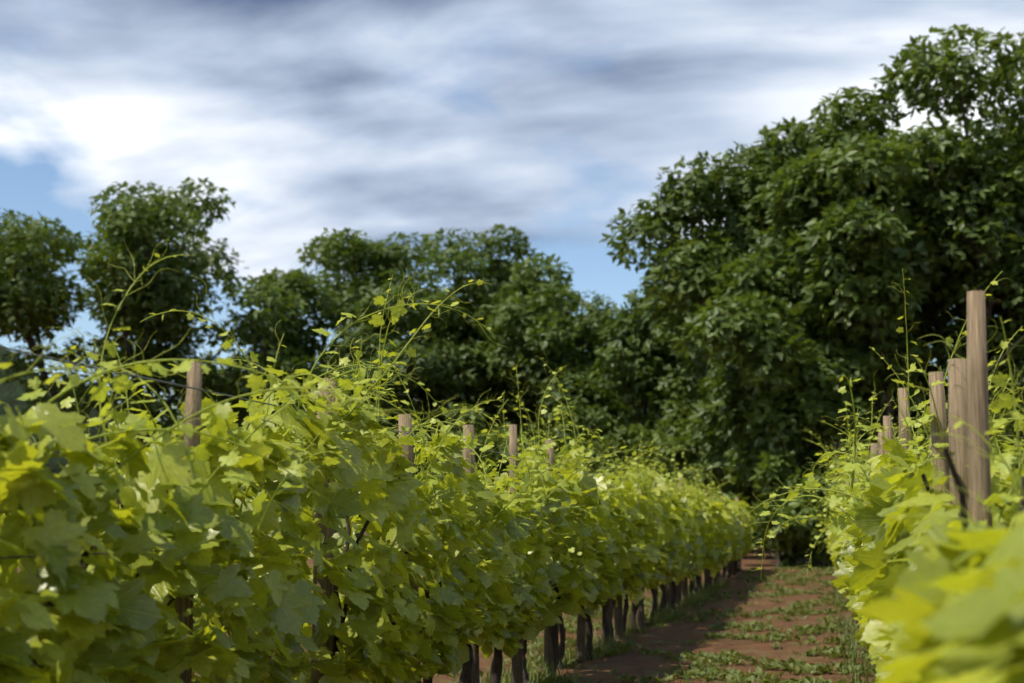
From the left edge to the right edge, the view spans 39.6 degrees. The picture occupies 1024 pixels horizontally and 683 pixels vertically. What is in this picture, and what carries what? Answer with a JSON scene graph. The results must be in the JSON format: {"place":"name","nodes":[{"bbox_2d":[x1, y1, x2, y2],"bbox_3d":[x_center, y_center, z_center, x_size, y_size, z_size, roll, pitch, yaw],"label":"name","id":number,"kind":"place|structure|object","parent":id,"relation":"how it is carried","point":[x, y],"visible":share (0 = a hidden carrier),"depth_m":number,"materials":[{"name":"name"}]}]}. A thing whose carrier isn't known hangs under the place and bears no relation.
{"place":"outdoors","nodes":[
{"label":"outdoors","id":0,"kind":"place"},
{"bbox_2d":[261,473,432,664],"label":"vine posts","id":1,"kind":"object","parent":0,"point":[366,533],"depth_m":15.91,"materials":[{"name":"brown wood"}]},
{"bbox_2d":[17,546,875,682],"bbox_3d":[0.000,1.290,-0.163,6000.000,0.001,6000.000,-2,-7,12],"label":"ground","id":2,"kind":"structure","parent":0,"point":[637,663],"depth_m":15.62,"materials":[{"name":"soil"}]},
{"bbox_2d":[0,469,534,631],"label":"vine","id":3,"kind":"object","parent":2,"relation":"on","point":[354,525],"depth_m":13.16,"materials":[{"name":"green plant"}]},
{"bbox_2d":[0,391,756,682],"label":"vine","id":4,"kind":"object","parent":2,"relation":"on","point":[110,617],"depth_m":5.93,"materials":[{"name":"green plant"}]},
{"bbox_2d":[0,229,756,585],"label":"vine shoots","id":5,"kind":"object","parent":2,"relation":"on","point":[144,425],"visible":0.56,"depth_m":6.02,"materials":[{"name":"green plant"}]},
{"bbox_2d":[175,361,738,682],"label":"wooden posts","id":6,"kind":"object","parent":2,"relation":"on","point":[194,380],"visible":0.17,"depth_m":9.31,"materials":[{"name":"brown wood"}]},
{"bbox_2d":[0,347,723,681],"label":"vine wires","id":7,"kind":"object","parent":6,"relation":"attached to","point":[28,353],"visible":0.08,"depth_m":4.80,"materials":[{"name":"grey metal"}]},
{"bbox_2d":[191,562,877,682],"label":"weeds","id":8,"kind":"object","parent":2,"relation":"on","point":[844,625],"visible":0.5,"depth_m":14.94,"materials":[{"name":"green plant"}]},
{"bbox_2d":[734,269,1023,581],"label":"vine shoots","id":9,"kind":"object","parent":2,"relation":"on","point":[1002,462],"visible":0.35,"depth_m":6.55,"materials":[{"name":"green plant"}]},
{"bbox_2d":[852,548,1023,682],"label":"vine leaves","id":10,"kind":"object","parent":9,"relation":"attached to","point":[937,610],"visible":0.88,"depth_m":1.85,"materials":[{"name":"green plant"}]},
{"bbox_2d":[845,290,992,529],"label":"wooden posts","id":11,"kind":"object","parent":2,"relation":"on","point":[968,401],"visible":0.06,"depth_m":4.78,"materials":[{"name":"brown wood"}]},
{"bbox_2d":[863,336,1023,487],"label":"vine wires","id":12,"kind":"object","parent":11,"relation":"attached to","point":[1016,343],"visible":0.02,"depth_m":4.16,"materials":[{"name":"grey metal"}]},
{"bbox_2d":[824,436,1023,682],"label":"vine","id":13,"kind":"object","parent":2,"relation":"on","point":[874,565],"depth_m":4.52,"materials":[{"name":"green plant"}]},
{"bbox_2d":[0,23,1023,566],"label":"tree","id":14,"kind":"object","parent":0,"point":[886,227],"depth_m":48.63,"materials":[{"name":"green plant"}]},
{"bbox_2d":[0,344,1023,537],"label":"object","id":15,"kind":"object","parent":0,"point":[10,392],"depth_m":91.70,"materials":[{"name":"green plant"}]},
{"bbox_2d":[0,0,1023,419],"label":"sky","id":16,"kind":"structure","parent":0,"point":[545,119],"materials":[{"name":"blue"}]}
]}

